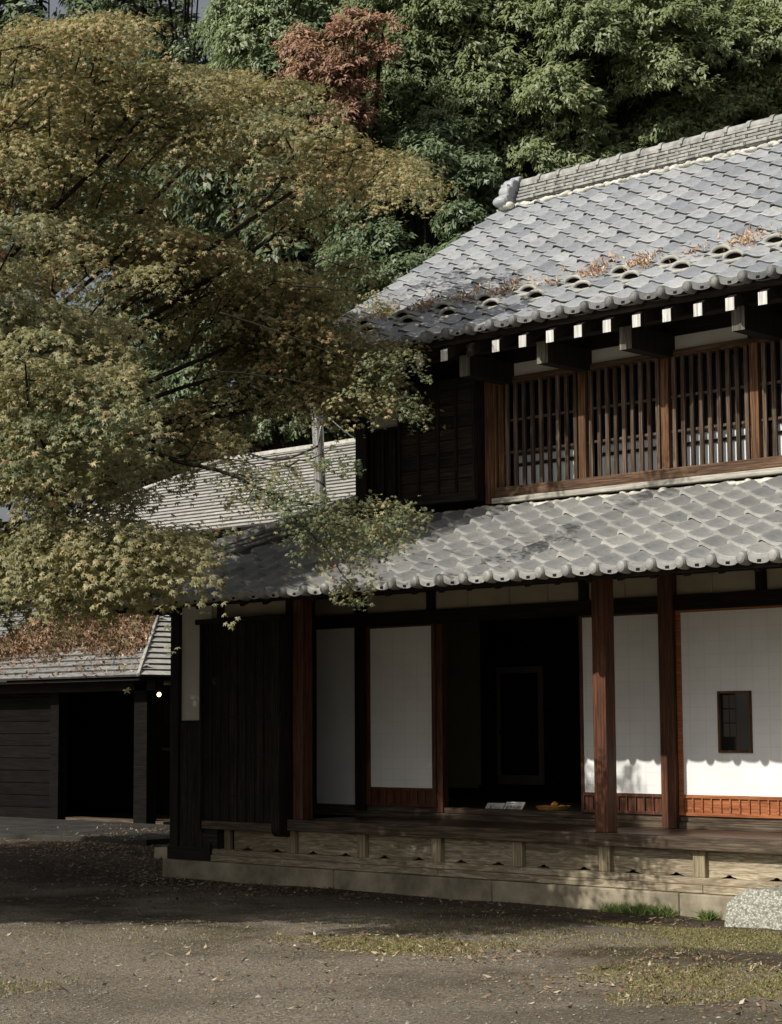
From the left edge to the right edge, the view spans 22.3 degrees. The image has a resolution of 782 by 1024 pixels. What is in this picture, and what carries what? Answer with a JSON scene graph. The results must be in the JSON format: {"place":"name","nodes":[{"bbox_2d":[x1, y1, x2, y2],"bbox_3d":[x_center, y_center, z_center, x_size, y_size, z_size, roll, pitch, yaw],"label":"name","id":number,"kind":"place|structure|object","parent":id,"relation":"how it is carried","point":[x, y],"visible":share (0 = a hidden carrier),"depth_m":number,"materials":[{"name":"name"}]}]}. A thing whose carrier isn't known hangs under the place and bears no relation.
{"place":"outdoors","nodes":[
{"label":"outdoors","id":0,"kind":"place"},
{"bbox_2d":[0,817,169,845],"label":"path","id":1,"kind":"structure","parent":0,"point":[22,828],"depth_m":25.04,"materials":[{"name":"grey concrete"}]},
{"bbox_2d":[0,0,778,681],"label":"sky","id":2,"kind":"structure","parent":0,"point":[53,3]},
{"bbox_2d":[0,811,781,1023],"bbox_3d":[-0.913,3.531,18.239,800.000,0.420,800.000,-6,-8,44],"label":"ground","id":3,"kind":"structure","parent":0,"point":[146,1001],"depth_m":12.58,"materials":[{"name":"soil"}]},
{"bbox_2d":[0,607,170,824],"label":"storage shed","id":4,"kind":"structure","parent":3,"relation":"on","point":[20,754],"depth_m":28.51,"materials":[{"name":"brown wood"}]},
{"bbox_2d":[0,608,155,678],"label":"shed roof leaves","id":5,"kind":"object","parent":4,"relation":"on","point":[34,643],"visible":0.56,"depth_m":29.27,"materials":[{"name":"orange plant"}]},
{"bbox_2d":[0,0,202,519],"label":"dark tree","id":6,"kind":"object","parent":3,"relation":"on","point":[20,7],"visible":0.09,"depth_m":38.85,"materials":[{"name":"green plant"}]},
{"bbox_2d":[75,0,217,470],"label":"dark evergreen tree","id":7,"kind":"object","parent":3,"relation":"on","point":[185,50],"visible":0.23,"depth_m":35.47,"materials":[{"name":"green plant"}]},
{"bbox_2d":[154,847,166,858],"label":"kerb","id":8,"kind":"structure","parent":3,"relation":"on","point":[159,852],"depth_m":21.35,"materials":[{"name":"concrete"}]},
{"bbox_2d":[57,349,292,492],"bbox_3d":[-4.171,1.096,37.027,5.025,8.721,3.077,1,-6,-11],"label":"tree","id":9,"kind":"object","parent":3,"relation":"on","point":[177,379],"visible":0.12,"depth_m":36.67,"materials":[{"name":"green plant"}]},
{"bbox_2d":[3,438,355,814],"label":"outbuilding","id":10,"kind":"structure","parent":3,"relation":"on","point":[100,752],"depth_m":31.75,"materials":[{"name":"grey tile"}]},
{"bbox_2d":[54,32,322,441],"bbox_3d":[-3.320,-1.925,37.473,6.455,14.916,5.986,-6,-8,44],"label":"dark tree","id":11,"kind":"object","parent":3,"relation":"on","point":[141,314],"visible":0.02,"depth_m":36.78,"materials":[{"name":"green plant"}]},
{"bbox_2d":[0,5,466,693],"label":"maple tree","id":12,"kind":"object","parent":3,"relation":"on","point":[290,341],"visible":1,"depth_m":15.96,"materials":[{"name":"green plant"}]},
{"bbox_2d":[116,340,351,452],"bbox_3d":[-2.162,0.189,40.103,7.571,11.175,5.474,0,-6,-4],"label":"dark tree","id":13,"kind":"object","parent":3,"relation":"on","point":[269,446],"visible":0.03,"depth_m":39.73,"materials":[{"name":"green plant"}]},
{"bbox_2d":[148,87,329,445],"bbox_3d":[-1.732,-1.542,37.334,5.661,14.014,5.217,0,-6,1],"label":"maple tree","id":14,"kind":"object","parent":3,"relation":"on","point":[197,213],"visible":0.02,"depth_m":35.80,"materials":[{"name":"green plant"}]},
{"bbox_2d":[241,443,288,530],"bbox_3d":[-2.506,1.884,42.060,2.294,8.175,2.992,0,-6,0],"label":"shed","id":15,"kind":"structure","parent":3,"relation":"on","point":[244,528],"depth_m":40.72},
{"bbox_2d":[190,0,350,449],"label":"evergreen tree","id":16,"kind":"object","parent":3,"relation":"on","point":[244,39],"visible":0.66,"depth_m":32.14,"materials":[{"name":"green plant"}]},
{"bbox_2d":[148,5,420,445],"bbox_3d":[-0.693,-1.659,35.828,5.368,14.149,9.229,-2,-6,18],"label":"dark tree","id":17,"kind":"object","parent":3,"relation":"on","point":[215,196],"visible":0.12,"depth_m":32.74,"materials":[{"name":"green plant"}]},
{"bbox_2d":[264,408,354,447],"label":"tree","id":18,"kind":"object","parent":3,"relation":"on","point":[297,434],"visible":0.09,"depth_m":36.91,"materials":[{"name":"green plant"}]},
{"bbox_2d":[269,2,408,299],"bbox_3d":[-0.099,-1.363,29.425,1.944,11.960,4.103,-4,-7,30],"label":"russet tree","id":19,"kind":"object","parent":3,"relation":"on","point":[344,74],"visible":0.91,"depth_m":28.74,"materials":[{"name":"red plant"}]},
{"bbox_2d":[280,0,421,247],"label":"dark tree","id":20,"kind":"object","parent":3,"relation":"on","point":[333,44],"depth_m":40.09,"materials":[{"name":"green plant"}]},
{"bbox_2d":[0,824,781,1023],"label":"fallen leaves","id":21,"kind":"object","parent":3,"relation":"on","point":[688,988],"visible":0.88,"depth_m":13.09,"materials":[{"name":"brown plant"}]},
{"bbox_2d":[0,910,781,1006],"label":"grass patch","id":22,"kind":"object","parent":3,"relation":"on","point":[757,940],"visible":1,"depth_m":13.03,"materials":[{"name":"green plant"}]},
{"bbox_2d":[0,865,781,1023],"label":"pebbles","id":23,"kind":"object","parent":3,"relation":"on","point":[286,993],"visible":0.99,"depth_m":11.76,"materials":[{"name":"gravel"}]},
{"bbox_2d":[295,107,509,312],"bbox_3d":[0.595,-0.702,29.502,4.179,10.657,3.207,-1,-6,6],"label":"evergreen tree","id":24,"kind":"object","parent":3,"relation":"on","point":[467,159],"visible":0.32,"depth_m":28.98,"materials":[{"name":"green plant"}]},
{"bbox_2d":[76,114,781,919],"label":"farmhouse","id":25,"kind":"object","parent":3,"relation":"on","point":[576,600],"visible":0.88,"depth_m":17.53,"materials":[{"name":"wood"}]},
{"bbox_2d":[244,445,317,460],"bbox_3d":[-1.241,-0.683,21.500,0.024,0.303,2.203,3,-7,-25],"label":"power cable","id":26,"kind":"object","parent":25,"relation":"attached to","point":[296,455],"visible":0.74,"depth_m":21.29,"materials":[{"name":"black rubber"}]},
{"bbox_2d":[310,405,326,507],"bbox_3d":[-0.755,-0.201,21.250,0.264,1.988,0.140,-6,-8,44],"label":"stove flue","id":27,"kind":"object","parent":25,"relation":"attached to","point":[318,440],"visible":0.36,"depth_m":21.26,"materials":[{"name":"silver metal"}]},
{"bbox_2d":[486,803,505,808],"bbox_3d":[0.942,2.701,18.008,0.210,0.107,0.066,-6,-8,44],"label":"sign card","id":28,"kind":"object","parent":25,"relation":"on","point":[495,805],"visible":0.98,"depth_m":18.01,"materials":[{"name":"white paper"}]},
{"bbox_2d":[504,802,525,809],"bbox_3d":[1.108,2.678,17.858,0.220,0.122,0.077,-6,-8,44],"label":"sign card","id":29,"kind":"object","parent":25,"relation":"on","point":[515,805],"visible":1,"depth_m":17.86,"materials":[{"name":"white paper"}]},
{"bbox_2d":[496,666,544,784],"bbox_3d":[1.357,2.252,20.895,0.630,1.240,0.048,-6,-8,44],"label":"door","id":30,"kind":"structure","parent":25,"relation":"in","point":[519,690],"depth_m":20.87,"materials":[{"name":"black wood"}]},
{"bbox_2d":[504,372,578,486],"bbox_3d":[1.392,-0.722,17.767,0.885,0.950,0.175,-6,-8,44],"label":"lattice window","id":31,"kind":"structure","parent":25,"relation":"in","point":[544,419],"depth_m":17.76,"materials":[{"name":"brown wood"}]},
{"bbox_2d":[536,805,570,810],"bbox_3d":[1.444,2.643,17.582,0.320,0.073,0.320,-6,-8,44],"label":"bamboo basket","id":32,"kind":"object","parent":25,"relation":"on","point":[554,808],"visible":0.76,"depth_m":17.46,"materials":[{"name":"brown wicker"}]},
{"bbox_2d":[335,224,781,327],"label":"roof leaves","id":33,"kind":"object","parent":25,"relation":"on","point":[638,261],"visible":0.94,"depth_m":17.44,"materials":[{"name":"brown plant"}]},
{"bbox_2d":[588,359,661,476],"bbox_3d":[2.060,-0.795,17.128,0.810,0.950,0.175,-6,-8,44],"label":"lattice window","id":34,"kind":"structure","parent":25,"relation":"in","point":[628,400],"depth_m":17.12,"materials":[{"name":"brown wood"}]},
{"bbox_2d":[671,345,751,467],"bbox_3d":[2.703,-0.864,16.513,0.815,0.950,0.175,-6,-8,44],"label":"lattice window","id":35,"kind":"structure","parent":25,"relation":"in","point":[714,395],"depth_m":16.51,"materials":[{"name":"brown wood"}]},
{"bbox_2d":[760,340,781,456],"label":"lattice window","id":36,"kind":"structure","parent":25,"relation":"in","point":[774,350],"depth_m":16.08,"materials":[{"name":"brown wood"}]},
{"bbox_2d":[335,0,559,262],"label":"evergreen tree","id":37,"kind":"object","parent":3,"relation":"on","point":[398,105],"visible":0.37,"depth_m":29.91,"materials":[{"name":"green plant"}]},
{"bbox_2d":[423,2,631,138],"bbox_3d":[3.135,-3.703,40.180,6.861,18.875,6.318,-6,-8,44],"label":"dark tree","id":38,"kind":"object","parent":3,"relation":"on","point":[553,72],"visible":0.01,"depth_m":39.73,"materials":[{"name":"green plant"}]},
{"bbox_2d":[409,0,773,179],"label":"evergreen tree","id":39,"kind":"object","parent":3,"relation":"on","point":[646,34],"visible":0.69,"depth_m":29.87,"materials":[{"name":"green plant"}]},
{"bbox_2d":[590,901,720,920],"bbox_3d":[2.151,3.092,15.111,1.571,0.214,0.381,-6,-8,44],"label":"grass tuft","id":40,"kind":"object","parent":3,"relation":"on","point":[708,915],"visible":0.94,"depth_m":15.25,"materials":[{"name":"green plant"}]},
{"bbox_2d":[538,5,779,118],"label":"dark tree","id":41,"kind":"object","parent":3,"relation":"on","point":[696,68],"depth_m":40.68,"materials":[{"name":"green plant"}]},
{"bbox_2d":[563,0,781,139],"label":"evergreen tree","id":42,"kind":"object","parent":3,"relation":"on","point":[761,98],"visible":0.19,"depth_m":31.08,"materials":[{"name":"green plant"}]},
{"bbox_2d":[724,885,781,929],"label":"stepping stone","id":43,"kind":"object","parent":3,"relation":"on","point":[754,908],"visible":0.84,"depth_m":14.17,"materials":[{"name":"stone"}]}
]}

